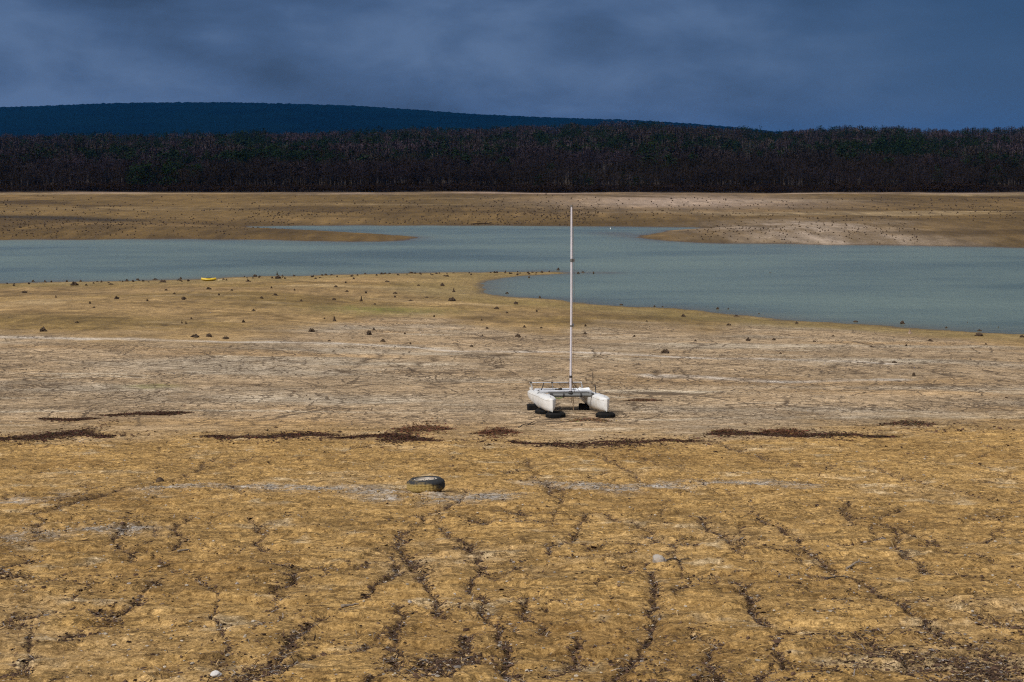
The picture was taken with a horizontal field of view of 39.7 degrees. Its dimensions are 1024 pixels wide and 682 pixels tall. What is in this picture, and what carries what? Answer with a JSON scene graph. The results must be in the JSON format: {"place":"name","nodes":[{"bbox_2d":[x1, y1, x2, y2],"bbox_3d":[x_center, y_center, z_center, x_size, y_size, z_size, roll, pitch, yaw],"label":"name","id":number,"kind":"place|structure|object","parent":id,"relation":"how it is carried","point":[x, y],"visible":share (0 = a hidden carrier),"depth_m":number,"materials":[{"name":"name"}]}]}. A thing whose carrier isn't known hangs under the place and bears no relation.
{"place":"outdoors","nodes":[
{"label":"outdoors","id":0,"kind":"place"},
{"bbox_2d":[0,102,970,142],"bbox_3d":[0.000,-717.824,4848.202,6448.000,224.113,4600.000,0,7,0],"label":"hill","id":1,"kind":"structure","parent":0,"point":[180,118],"depth_m":4541.36,"materials":[{"name":"blue"}]},
{"bbox_2d":[0,134,1023,681],"bbox_3d":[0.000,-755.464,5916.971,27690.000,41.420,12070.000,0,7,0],"label":"ground","id":2,"kind":"structure","parent":0,"point":[276,364],"depth_m":29.96,"materials":[{"name":"brown soil"}]},
{"bbox_2d":[0,419,122,446],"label":"weed patch","id":3,"kind":"object","parent":2,"relation":"on","point":[48,435],"visible":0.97,"depth_m":36.87,"materials":[{"name":"brown plant"}]},
{"bbox_2d":[35,415,102,421],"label":"weed patch","id":4,"kind":"object","parent":2,"relation":"on","point":[64,419],"visible":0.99,"depth_m":42.89,"materials":[{"name":"brown plant"}]},
{"bbox_2d":[84,149,97,162],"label":"pine tree","id":5,"kind":"object","parent":2,"relation":"on","point":[91,152],"visible":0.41,"depth_m":579.87,"materials":[{"name":"green plant"}]},
{"bbox_2d":[94,170,105,189],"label":"bare tree","id":6,"kind":"object","parent":2,"relation":"on","point":[97,179],"visible":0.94,"depth_m":457.61,"materials":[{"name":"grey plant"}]},
{"bbox_2d":[92,410,169,418],"bbox_3d":[-11.701,2.286,44.676,2.059,0.291,2.668,6,9,37],"label":"weed patch","id":7,"kind":"object","parent":2,"relation":"on","point":[131,413],"visible":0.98,"depth_m":44.52,"materials":[{"name":"brown plant"}]},
{"bbox_2d":[151,139,161,149],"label":"pine tree","id":8,"kind":"object","parent":2,"relation":"on","point":[156,144],"visible":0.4,"depth_m":751.48,"materials":[{"name":"green plant"}]},
{"bbox_2d":[156,477,163,482],"bbox_3d":[-6.244,2.480,25.131,0.192,0.127,0.142,5,9,35],"label":"stone","id":9,"kind":"object","parent":2,"relation":"on","point":[159,479],"visible":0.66,"depth_m":25.07,"materials":[{"name":"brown stone"}]},
{"bbox_2d":[153,149,168,163],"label":"pine tree","id":10,"kind":"object","parent":2,"relation":"on","point":[160,153],"visible":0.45,"depth_m":564.08,"materials":[{"name":"green plant"}]},
{"bbox_2d":[141,408,193,416],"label":"weed patch","id":11,"kind":"object","parent":2,"relation":"on","point":[171,413],"visible":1,"depth_m":44.51,"materials":[{"name":"brown plant"}]},
{"bbox_2d":[162,148,181,162],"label":"pine tree","id":12,"kind":"object","parent":2,"relation":"on","point":[172,152],"visible":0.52,"depth_m":557.53,"materials":[{"name":"green plant"}]},
{"bbox_2d":[185,167,200,190],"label":"bare tree","id":13,"kind":"object","parent":2,"relation":"on","point":[188,170],"visible":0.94,"depth_m":454.68,"materials":[{"name":"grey plant"}]},
{"bbox_2d":[201,278,222,280],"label":"kayak","id":14,"kind":"object","parent":2,"relation":"on","point":[208,279],"visible":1,"depth_m":147.98,"materials":[{"name":"yellow plastic"}]},
{"bbox_2d":[210,670,221,676],"bbox_3d":[-2.169,2.440,10.379,0.088,0.051,0.072,-5,9,-35],"label":"stone","id":15,"kind":"object","parent":2,"relation":"on","point":[214,673],"visible":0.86,"depth_m":10.36,"materials":[{"name":"white stone"}]},
{"bbox_2d":[193,429,346,444],"bbox_3d":[-6.547,2.469,36.712,3.280,0.708,5.788,4,8,28],"label":"weed patch","id":16,"kind":"object","parent":2,"relation":"on","point":[274,435],"visible":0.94,"depth_m":36.76,"materials":[{"name":"brown plant"}]},
{"bbox_2d":[341,603,358,607],"bbox_3d":[-1.514,2.462,13.236,0.193,0.035,0.042,-5,9,-34],"label":"stick","id":17,"kind":"object","parent":2,"relation":"on","point":[344,605],"visible":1,"depth_m":13.22,"materials":[{"name":"brown wood"}]},
{"bbox_2d":[355,153,369,162],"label":"pine tree","id":18,"kind":"object","parent":2,"relation":"on","point":[361,157],"visible":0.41,"depth_m":549.82,"materials":[{"name":"green plant"}]},
{"bbox_2d":[320,427,444,448],"bbox_3d":[-3.490,2.472,36.868,3.300,1.008,8.162,-2,7,-15],"label":"weed patch","id":19,"kind":"object","parent":2,"relation":"on","point":[405,436],"visible":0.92,"depth_m":36.31,"materials":[{"name":"brown plant"}]},
{"bbox_2d":[390,413,456,436],"bbox_3d":[-2.414,2.405,40.219,1.938,0.973,9.325,0,7,0],"label":"weed patch","id":20,"kind":"object","parent":2,"relation":"on","point":[429,428],"visible":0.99,"depth_m":39.36,"materials":[{"name":"brown plant"}]},
{"bbox_2d":[406,476,444,492],"bbox_3d":[-1.416,2.363,23.287,0.629,0.230,0.630,-3,3,0],"label":"tyre","id":21,"kind":"object","parent":2,"relation":"on","point":[419,484],"visible":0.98,"depth_m":23.06,"materials":[{"name":"rubber"}]},
{"bbox_2d":[432,168,446,189],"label":"bare tree","id":22,"kind":"object","parent":2,"relation":"on","point":[439,174],"visible":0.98,"depth_m":454.20,"materials":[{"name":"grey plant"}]},
{"bbox_2d":[435,141,451,158],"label":"pine tree","id":23,"kind":"object","parent":2,"relation":"on","point":[445,146],"visible":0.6,"depth_m":646.83,"materials":[{"name":"green plant"}]},
{"bbox_2d":[460,152,475,167],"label":"pine tree","id":24,"kind":"object","parent":2,"relation":"on","point":[468,157],"visible":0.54,"depth_m":516.04,"materials":[{"name":"green plant"}]},
{"bbox_2d":[479,144,494,160],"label":"pine tree","id":25,"kind":"object","parent":2,"relation":"on","point":[487,150],"visible":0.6,"depth_m":581.74,"materials":[{"name":"green plant"}]},
{"bbox_2d":[473,423,522,438],"bbox_3d":[-0.396,2.438,38.661,1.520,0.604,5.183,0,7,0],"label":"weed patch","id":26,"kind":"object","parent":2,"relation":"on","point":[501,431],"visible":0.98,"depth_m":38.07,"materials":[{"name":"brown plant"}]},
{"bbox_2d":[497,155,512,168],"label":"pine tree","id":27,"kind":"object","parent":2,"relation":"on","point":[505,159],"visible":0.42,"depth_m":518.46,"materials":[{"name":"green plant"}]},
{"bbox_2d":[503,130,513,144],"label":"pine tree","id":28,"kind":"object","parent":2,"relation":"on","point":[507,136],"visible":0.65,"depth_m":862.75,"materials":[{"name":"green plant"}]},
{"bbox_2d":[0,119,1023,192],"bbox_3d":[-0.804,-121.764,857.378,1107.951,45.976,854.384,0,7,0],"label":"forest","id":29,"kind":"object","parent":2,"relation":"on","point":[875,147],"visible":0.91,"depth_m":555.50,"materials":[{"name":"plant"}]},
{"bbox_2d":[0,355,1023,681],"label":"pebbles","id":30,"kind":"object","parent":2,"relation":"on","point":[494,543],"visible":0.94,"depth_m":18.22,"materials":[{"name":"grey stone"}]},
{"bbox_2d":[0,194,1023,285],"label":"stump field","id":31,"kind":"structure","parent":2,"relation":"on","point":[524,213],"depth_m":285.01,"materials":[{"name":"brown wood"}]},
{"bbox_2d":[0,389,1023,463],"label":"weed scraps","id":32,"kind":"object","parent":2,"relation":"on","point":[580,447],"visible":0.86,"depth_m":36.66,"materials":[{"name":"brown plant"}]},
{"bbox_2d":[0,407,1023,681],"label":"plant litter","id":33,"kind":"object","parent":2,"relation":"on","point":[452,665],"visible":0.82,"depth_m":12.22,"materials":[{"name":"brown plant"}]},
{"bbox_2d":[518,421,537,427],"bbox_3d":[0.474,2.373,40.337,0.347,0.216,0.973,2,8,18],"label":"branch","id":34,"kind":"object","parent":2,"relation":"on","point":[527,424],"visible":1,"depth_m":40.28,"materials":[{"name":"brown wood"}]},
{"bbox_2d":[527,403,537,409],"bbox_3d":[0.666,2.145,45.860,0.332,0.252,0.369,-1,7,-6],"label":"rubber block","id":35,"kind":"object","parent":2,"relation":"on","point":[532,406],"depth_m":45.68,"materials":[{"name":"black rubber"}]},
{"bbox_2d":[535,408,548,413],"bbox_3d":[1.020,2.237,44.748,0.586,0.201,0.586,0,5,0],"label":"tyre","id":36,"kind":"object","parent":2,"relation":"on","point":[539,411],"visible":0.53,"depth_m":44.52,"materials":[{"name":"black rubber"}]},
{"bbox_2d":[545,411,565,417],"bbox_3d":[1.339,2.288,43.603,0.617,0.212,0.617,0,4,0],"label":"tyre","id":37,"kind":"object","parent":2,"relation":"on","point":[556,414],"visible":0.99,"depth_m":43.38,"materials":[{"name":"black rubber"}]},
{"bbox_2d":[553,141,566,155],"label":"pine tree","id":38,"kind":"object","parent":2,"relation":"on","point":[559,144],"visible":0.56,"depth_m":677.94,"materials":[{"name":"green plant"}]},
{"bbox_2d":[555,165,570,184],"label":"bare tree","id":39,"kind":"object","parent":2,"relation":"on","point":[563,168],"visible":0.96,"depth_m":449.92,"materials":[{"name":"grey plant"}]},
{"bbox_2d":[528,205,609,413],"bbox_3d":[1.770,-1.011,45.824,2.154,6.545,4.579,0,1,-8],"label":"catamaran","id":40,"kind":"object","parent":2,"relation":"on","point":[540,398],"visible":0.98,"depth_m":44.78,"materials":[{"name":"metal"}]},
{"bbox_2d":[570,141,582,163],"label":"pine tree","id":41,"kind":"object","parent":2,"relation":"on","point":[575,145],"visible":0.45,"depth_m":622.81,"materials":[{"name":"green plant"}]},
{"bbox_2d":[578,403,588,409],"bbox_3d":[2.341,2.159,46.260,0.308,0.252,0.368,-1,7,-6],"label":"rubber block","id":42,"kind":"object","parent":2,"relation":"on","point":[583,406],"depth_m":46.09,"materials":[{"name":"black rubber"}]},
{"bbox_2d":[565,417,616,421],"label":"weed patch","id":43,"kind":"object","parent":2,"relation":"on","point":[588,419],"visible":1,"depth_m":42.19,"materials":[{"name":"brown plant"}]},
{"bbox_2d":[592,142,606,157],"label":"pine tree","id":44,"kind":"object","parent":2,"relation":"on","point":[599,144],"visible":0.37,"depth_m":669.72,"materials":[{"name":"green plant"}]},
{"bbox_2d":[596,411,614,417],"bbox_3d":[2.878,2.297,43.658,0.605,0.208,0.604,1,3,0],"label":"tyre","id":45,"kind":"object","parent":2,"relation":"on","point":[603,414],"visible":0.94,"depth_m":43.43,"materials":[{"name":"black rubber"}]},
{"bbox_2d":[504,432,712,452],"bbox_3d":[2.936,2.487,34.673,5.308,0.940,5.577,6,10,41],"label":"weed patch","id":46,"kind":"object","parent":2,"relation":"on","point":[621,441],"visible":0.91,"depth_m":34.71,"materials":[{"name":"brown plant"}]},
{"bbox_2d":[604,169,616,189],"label":"bare tree","id":47,"kind":"object","parent":2,"relation":"on","point":[609,175],"visible":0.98,"depth_m":445.95,"materials":[{"name":"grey plant"}]},
{"bbox_2d":[624,398,663,400],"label":"weed patch","id":48,"kind":"object","parent":2,"relation":"on","point":[641,399],"visible":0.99,"depth_m":49.59,"materials":[{"name":"brown plant"}]},
{"bbox_2d":[653,554,666,562],"bbox_3d":[1.628,2.440,15.727,0.174,0.134,0.157,7,10,44],"label":"stone","id":49,"kind":"object","parent":2,"relation":"on","point":[658,558],"visible":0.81,"depth_m":15.68,"materials":[{"name":"beige stone"}]},
{"bbox_2d":[658,153,677,166],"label":"pine tree","id":50,"kind":"object","parent":2,"relation":"on","point":[668,159],"visible":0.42,"depth_m":501.13,"materials":[{"name":"green plant"}]},
{"bbox_2d":[666,558,691,560],"bbox_3d":[1.863,2.442,15.889,0.343,0.054,0.072,-3,8,-22],"label":"stick","id":51,"kind":"object","parent":2,"relation":"on","point":[677,559],"visible":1,"depth_m":15.87,"materials":[{"name":"brown wood"}]},
{"bbox_2d":[720,144,731,156],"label":"pine tree","id":52,"kind":"object","parent":2,"relation":"on","point":[725,147],"visible":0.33,"depth_m":696.11,"materials":[{"name":"green plant"}]},
{"bbox_2d":[709,427,744,436],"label":"weed patch","id":53,"kind":"object","parent":2,"relation":"on","point":[719,430],"visible":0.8,"depth_m":38.17,"materials":[{"name":"brown plant"}]},
{"bbox_2d":[722,138,736,148],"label":"pine tree","id":54,"kind":"object","parent":2,"relation":"on","point":[730,141],"visible":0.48,"depth_m":744.89,"materials":[{"name":"green plant"}]},
{"bbox_2d":[765,142,777,156],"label":"pine tree","id":55,"kind":"object","parent":2,"relation":"on","point":[772,144],"visible":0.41,"depth_m":719.62,"materials":[{"name":"green plant"}]},
{"bbox_2d":[756,427,795,437],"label":"weed patch","id":56,"kind":"object","parent":2,"relation":"on","point":[768,431],"visible":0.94,"depth_m":38.08,"materials":[{"name":"brown plant"}]},
{"bbox_2d":[773,171,787,191],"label":"bare tree","id":57,"kind":"object","parent":2,"relation":"on","point":[780,179],"visible":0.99,"depth_m":451.26,"materials":[{"name":"grey plant"}]},
{"bbox_2d":[771,427,813,437],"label":"weed patch","id":58,"kind":"object","parent":2,"relation":"on","point":[792,431],"visible":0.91,"depth_m":37.96,"materials":[{"name":"brown plant"}]},
{"bbox_2d":[788,169,805,185],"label":"bare tree","id":59,"kind":"object","parent":2,"relation":"on","point":[797,174],"visible":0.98,"depth_m":454.04,"materials":[{"name":"brown plant"}]},
{"bbox_2d":[697,422,899,447],"bbox_3d":[7.459,2.508,37.459,4.672,0.948,7.767,-3,8,-21],"label":"weed patch","id":60,"kind":"object","parent":2,"relation":"on","point":[808,435],"visible":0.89,"depth_m":37.18,"materials":[{"name":"brown plant"}]},
{"bbox_2d":[796,166,812,186],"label":"bare tree","id":61,"kind":"object","parent":2,"relation":"on","point":[804,168],"visible":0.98,"depth_m":451.00,"materials":[{"name":"brown plant"}]},
{"bbox_2d":[846,559,870,568],"bbox_3d":[3.802,2.436,15.566,0.395,0.075,0.067,-5,9,-32],"label":"stick","id":62,"kind":"object","parent":2,"relation":"on","point":[851,565],"visible":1,"depth_m":15.51,"materials":[{"name":"wood"}]},
{"bbox_2d":[879,157,897,174],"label":"pine tree","id":63,"kind":"object","parent":2,"relation":"on","point":[889,158],"visible":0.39,"depth_m":509.49,"materials":[{"name":"green plant"}]},
{"bbox_2d":[876,419,939,427],"bbox_3d":[11.559,2.416,41.244,1.835,0.305,3.074,2,8,19],"label":"weed patch","id":64,"kind":"object","parent":2,"relation":"on","point":[911,423],"visible":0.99,"depth_m":41.10,"materials":[{"name":"brown plant"}]},
{"bbox_2d":[966,168,981,191],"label":"bare tree","id":65,"kind":"object","parent":2,"relation":"on","point":[972,174],"visible":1,"depth_m":448.94,"materials":[{"name":"brown plant"}]},
{"bbox_2d":[973,153,987,166],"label":"pine tree","id":66,"kind":"object","parent":2,"relation":"on","point":[979,157],"visible":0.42,"depth_m":512.95,"materials":[{"name":"green plant"}]},
{"bbox_2d":[999,134,1012,149],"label":"pine tree","id":67,"kind":"object","parent":2,"relation":"on","point":[1003,136],"visible":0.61,"depth_m":799.27,"materials":[{"name":"green plant"}]},
{"bbox_2d":[0,225,1023,333],"bbox_3d":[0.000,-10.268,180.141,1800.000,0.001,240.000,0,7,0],"label":"lake water","id":68,"kind":"structure","parent":0,"point":[954,288],"depth_m":167.77,"materials":[{"name":"blue liquid"}]},
{"bbox_2d":[0,0,1023,133],"label":"sky","id":69,"kind":"structure","parent":0,"point":[782,65],"materials":[{"name":"blue"}]}
]}

